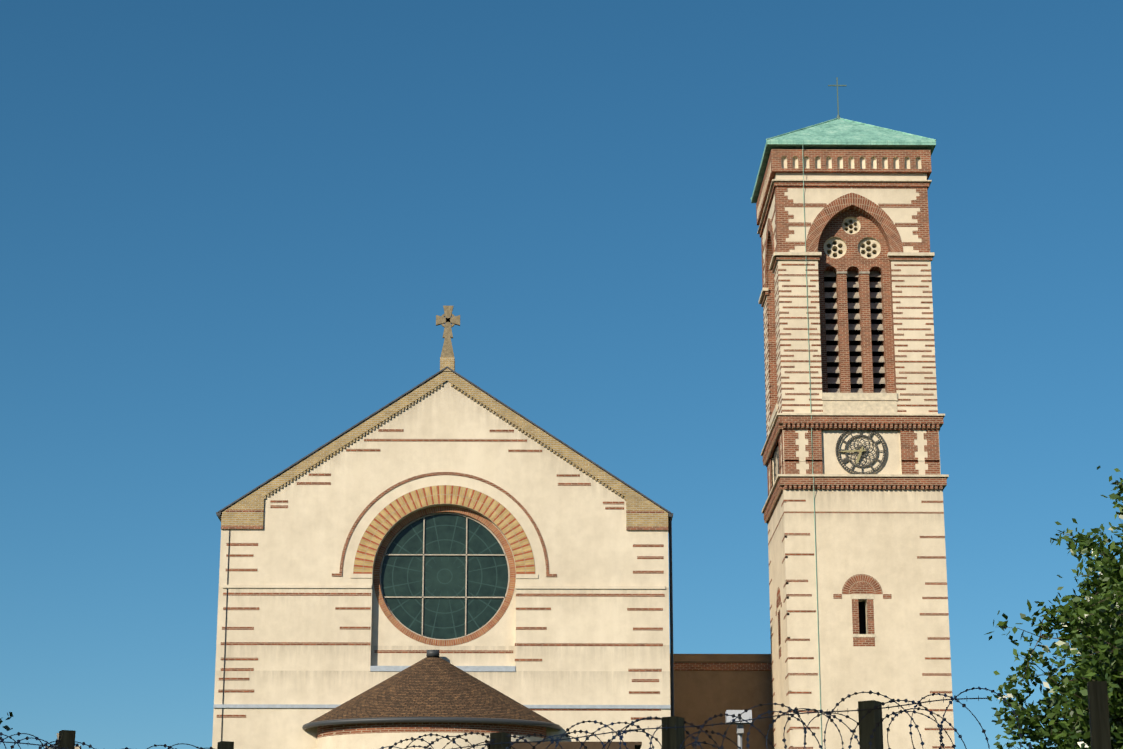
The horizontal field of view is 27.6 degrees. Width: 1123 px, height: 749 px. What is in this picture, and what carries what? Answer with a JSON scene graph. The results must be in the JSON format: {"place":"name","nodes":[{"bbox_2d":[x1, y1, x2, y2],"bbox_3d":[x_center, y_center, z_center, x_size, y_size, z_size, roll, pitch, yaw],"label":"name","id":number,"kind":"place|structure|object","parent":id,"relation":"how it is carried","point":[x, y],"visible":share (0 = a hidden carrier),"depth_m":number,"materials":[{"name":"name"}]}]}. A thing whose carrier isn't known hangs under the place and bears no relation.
{"place":"outdoors","nodes":[
{"label":"outdoors","id":0,"kind":"place"},
{"bbox_2d":[0,712,12,730],"bbox_3d":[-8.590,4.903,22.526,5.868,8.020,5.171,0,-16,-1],"label":"tree","id":1,"kind":"object","parent":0,"point":[6,727],"depth_m":23.72,"materials":[{"name":"green plant"}]},
{"bbox_2d":[45,733,80,748],"bbox_3d":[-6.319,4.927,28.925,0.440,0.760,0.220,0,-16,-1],"label":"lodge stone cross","id":2,"kind":"object","parent":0,"point":[55,745],"visible":0.12,"depth_m":28.94,"materials":[{"name":"beige stone"}]},
{"bbox_2d":[0,0,1122,748],"label":"sky","id":3,"kind":"structure","parent":0,"point":[234,234],"materials":[{"name":"blue"}]},
{"bbox_2d":[670,654,772,748],"bbox_3d":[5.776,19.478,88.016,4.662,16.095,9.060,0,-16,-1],"label":"link block","id":4,"kind":"structure","parent":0,"point":[706,686],"depth_m":85.52,"materials":[{"name":"red brick"}]},
{"bbox_2d":[725,710,751,748],"bbox_3d":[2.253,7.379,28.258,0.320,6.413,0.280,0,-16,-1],"label":"site floodlight","id":5,"kind":"object","parent":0,"point":[744,716],"visible":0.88,"depth_m":29.00,"materials":[{"name":"grey metal"}]},
{"bbox_2d":[756,149,931,224],"bbox_3d":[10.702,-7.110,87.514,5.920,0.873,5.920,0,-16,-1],"label":"cornice","id":6,"kind":"structure","parent":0,"point":[845,161],"depth_m":84.73,"materials":[{"name":"brown brick"}]},
{"bbox_2d":[984,466,1122,748],"bbox_3d":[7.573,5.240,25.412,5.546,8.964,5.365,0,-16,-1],"label":"tree","id":7,"kind":"object","parent":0,"point":[1108,582],"depth_m":25.71,"materials":[{"name":"green plant"}]},
{"label":"ground","id":8,"kind":"structure","parent":0,"visible":0},
{"bbox_2d":[317,722,545,748],"bbox_3d":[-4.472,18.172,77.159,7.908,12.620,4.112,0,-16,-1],"label":"curved wall","id":9,"kind":"structure","parent":8,"relation":"on","point":[363,736],"depth_m":76.97,"materials":[{"name":"beige paint"}]},
{"bbox_2d":[309,656,552,722],"bbox_3d":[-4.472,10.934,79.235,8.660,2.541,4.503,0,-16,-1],"label":"conical roof","id":10,"kind":"structure","parent":9,"relation":"on","point":[432,686],"depth_m":77.89,"materials":[{"name":"brown tile"}]},
{"bbox_2d":[302,650,560,730],"bbox_3d":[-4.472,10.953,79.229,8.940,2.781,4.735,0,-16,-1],"label":"roof eave","id":11,"kind":"object","parent":10,"relation":"attached to","point":[432,719],"visible":0.44,"depth_m":76.95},
{"bbox_2d":[212,381,670,748],"bbox_3d":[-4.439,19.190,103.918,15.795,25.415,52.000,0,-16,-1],"label":"church nave","id":12,"kind":"structure","parent":8,"relation":"on","point":[589,539],"depth_m":80.35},
{"bbox_2d":[213,666,670,708],"bbox_3d":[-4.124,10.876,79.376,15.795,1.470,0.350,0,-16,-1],"label":"lead ledges","id":13,"kind":"object","parent":12,"relation":"attached to","point":[464,668],"visible":0.46,"depth_m":79.09,"materials":[{"name":"grey metal"}]},
{"bbox_2d":[217,429,667,719],"bbox_3d":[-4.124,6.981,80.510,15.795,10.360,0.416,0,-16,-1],"label":"brick bands","id":14,"kind":"object","parent":12,"relation":"attached to","point":[369,594],"visible":0.81,"depth_m":80.19,"materials":[{"name":"brown brick"}]},
{"bbox_2d":[353,485,534,573],"bbox_3d":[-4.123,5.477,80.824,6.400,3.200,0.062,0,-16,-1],"label":"rose voussoirs","id":15,"kind":"object","parent":12,"relation":"attached to","point":[494,511],"visible":0.96,"depth_m":80.90,"materials":[{"name":"beige brick"}]},
{"bbox_2d":[223,574,664,588],"bbox_3d":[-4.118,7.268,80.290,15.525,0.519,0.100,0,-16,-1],"label":"string course","id":16,"kind":"object","parent":12,"relation":"attached to","point":[528,576],"visible":0.81,"depth_m":80.22,"materials":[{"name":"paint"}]},
{"bbox_2d":[221,371,667,526],"bbox_3d":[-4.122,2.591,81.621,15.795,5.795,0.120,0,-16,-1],"label":"coping","id":17,"kind":"object","parent":12,"relation":"on","point":[635,501],"visible":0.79,"depth_m":81.43,"materials":[{"name":"beige stone"}]},
{"bbox_2d":[218,366,670,512],"bbox_3d":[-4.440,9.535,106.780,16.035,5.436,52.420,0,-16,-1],"label":"roof edge","id":18,"kind":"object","parent":12,"relation":"on","point":[409,391],"depth_m":81.60,"materials":[{"name":"brown stone"}]},
{"bbox_2d":[373,506,515,645],"bbox_3d":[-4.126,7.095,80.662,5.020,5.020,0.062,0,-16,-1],"label":"window surround","id":19,"kind":"object","parent":12,"relation":"attached to","point":[402,628],"visible":0.9,"depth_m":80.62,"materials":[{"name":"brick"}]},
{"bbox_2d":[380,512,509,639],"bbox_3d":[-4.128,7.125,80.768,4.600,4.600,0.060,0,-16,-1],"label":"rose glazing bars","id":20,"kind":"object","parent":12,"relation":"attached to","point":[423,555],"visible":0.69,"depth_m":80.91,"materials":[{"name":"metal"}]},
{"bbox_2d":[216,512,673,740],"bbox_3d":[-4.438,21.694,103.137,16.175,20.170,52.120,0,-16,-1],"label":"drainpipes","id":21,"kind":"object","parent":12,"relation":"attached to","point":[670,515],"visible":0.44,"depth_m":80.20,"materials":[{"name":"black metal"}]},
{"bbox_2d":[436,306,459,371],"bbox_3d":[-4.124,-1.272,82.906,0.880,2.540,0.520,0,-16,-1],"label":"stone cross","id":22,"kind":"object","parent":12,"relation":"on","point":[447,320],"visible":0.96,"depth_m":82.89,"materials":[{"name":"beige stone"}]},
{"bbox_2d":[487,741,641,748],"bbox_3d":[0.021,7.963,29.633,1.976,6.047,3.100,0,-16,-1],"label":"roof","id":23,"kind":"structure","parent":8,"relation":"on","point":[596,745],"depth_m":28.96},
{"bbox_2d":[58,681,1110,748],"bbox_3d":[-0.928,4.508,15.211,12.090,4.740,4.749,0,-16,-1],"label":"fence posts","id":24,"kind":"object","parent":8,"relation":"on","point":[1099,723],"visible":1,"depth_m":15.60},
{"bbox_2d":[0,686,1031,748],"bbox_3d":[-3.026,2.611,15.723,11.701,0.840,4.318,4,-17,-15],"label":"razor wire","id":25,"kind":"object","parent":24,"relation":"attached to","point":[695,743],"visible":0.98,"depth_m":16.19,"materials":[{"name":"black metal"}]},
{"bbox_2d":[768,490,954,748],"bbox_3d":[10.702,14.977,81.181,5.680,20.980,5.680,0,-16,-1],"label":"tower shaft","id":26,"kind":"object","parent":8,"relation":"on","point":[884,550],"visible":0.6,"depth_m":80.23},
{"bbox_2d":[774,445,778,481],"bbox_3d":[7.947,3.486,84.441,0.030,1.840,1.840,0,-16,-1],"label":"clock","id":27,"kind":"object","parent":26,"relation":"attached to","point":[777,450],"visible":0.52,"depth_m":84.66,"materials":[{"name":"metal"}]},
{"bbox_2d":[802,149,821,744],"bbox_3d":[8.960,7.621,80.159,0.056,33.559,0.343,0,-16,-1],"label":"lightning conductor","id":28,"kind":"object","parent":26,"relation":"attached to","point":[811,440],"visible":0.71,"depth_m":81.65,"materials":[{"name":"green"}]},
{"bbox_2d":[777,594,875,649],"bbox_3d":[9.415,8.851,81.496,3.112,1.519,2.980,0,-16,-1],"label":"sill","id":29,"kind":"structure","parent":26,"relation":"attached to","point":[861,596],"depth_m":80.26,"materials":[{"name":"beige stone"}]},
{"bbox_2d":[776,574,882,609],"bbox_3d":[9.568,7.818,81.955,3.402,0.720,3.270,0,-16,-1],"label":"window arch","id":30,"kind":"structure","parent":26,"relation":"attached to","point":[852,582],"depth_m":80.41,"materials":[{"name":"brown brick"}]},
{"bbox_2d":[751,119,935,202],"bbox_3d":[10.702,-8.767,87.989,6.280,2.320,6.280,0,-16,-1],"label":"tower roof","id":31,"kind":"structure","parent":26,"relation":"on","point":[839,134],"depth_m":85.09,"materials":[{"name":"green metal"}]},
{"bbox_2d":[828,77,846,118],"bbox_3d":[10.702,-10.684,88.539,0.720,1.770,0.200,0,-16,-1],"label":"cross","id":32,"kind":"object","parent":31,"relation":"on","point":[838,115],"visible":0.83,"depth_m":88.57,"materials":[{"name":"grey metal"}]},
{"bbox_2d":[751,118,935,197],"bbox_3d":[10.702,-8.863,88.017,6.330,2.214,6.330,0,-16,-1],"label":"tower roof hips","id":33,"kind":"object","parent":31,"relation":"on","point":[850,121],"visible":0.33,"depth_m":86.46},
{"bbox_2d":[769,430,940,489],"bbox_3d":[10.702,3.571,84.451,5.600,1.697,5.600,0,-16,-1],"label":"tower wall","id":34,"kind":"structure","parent":26,"relation":"on","point":[892,464],"depth_m":81.85,"materials":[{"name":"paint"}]},
{"bbox_2d":[762,173,937,457],"bbox_3d":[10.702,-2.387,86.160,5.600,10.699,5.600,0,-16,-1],"label":"tower wall","id":35,"kind":"structure","parent":34,"relation":"on","point":[854,238],"depth_m":83.79,"materials":[{"name":"beige stone"}]},
{"bbox_2d":[765,193,902,287],"bbox_3d":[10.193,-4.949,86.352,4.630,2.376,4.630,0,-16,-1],"label":"brick arch","id":36,"kind":"structure","parent":35,"relation":"attached to","point":[876,212],"depth_m":84.22,"materials":[{"name":"brown brick"}]},
{"bbox_2d":[757,179,948,523],"bbox_3d":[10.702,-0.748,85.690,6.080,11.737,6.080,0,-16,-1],"label":"tower dressings","id":37,"kind":"structure","parent":35,"relation":"attached to","point":[786,426],"depth_m":82.30,"materials":[{"name":"brown brick"}]},
{"bbox_2d":[824,271,885,392],"bbox_3d":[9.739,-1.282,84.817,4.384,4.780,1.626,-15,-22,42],"label":"louvers","id":38,"kind":"object","parent":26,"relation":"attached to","point":[853,327],"visible":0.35,"depth_m":83.87,"materials":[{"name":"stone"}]},
{"bbox_2d":[768,499,953,748],"bbox_3d":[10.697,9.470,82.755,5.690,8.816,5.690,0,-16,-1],"label":"brick bands","id":39,"kind":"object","parent":26,"relation":"attached to","point":[862,589],"depth_m":80.15,"materials":[{"name":"brown brick"}]},
{"bbox_2d":[835,430,886,473],"bbox_3d":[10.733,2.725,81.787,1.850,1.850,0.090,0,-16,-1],"label":"clock","id":40,"kind":"object","parent":26,"relation":"attached to","point":[860,451],"visible":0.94,"depth_m":81.78,"materials":[{"name":"metal"}]}
]}

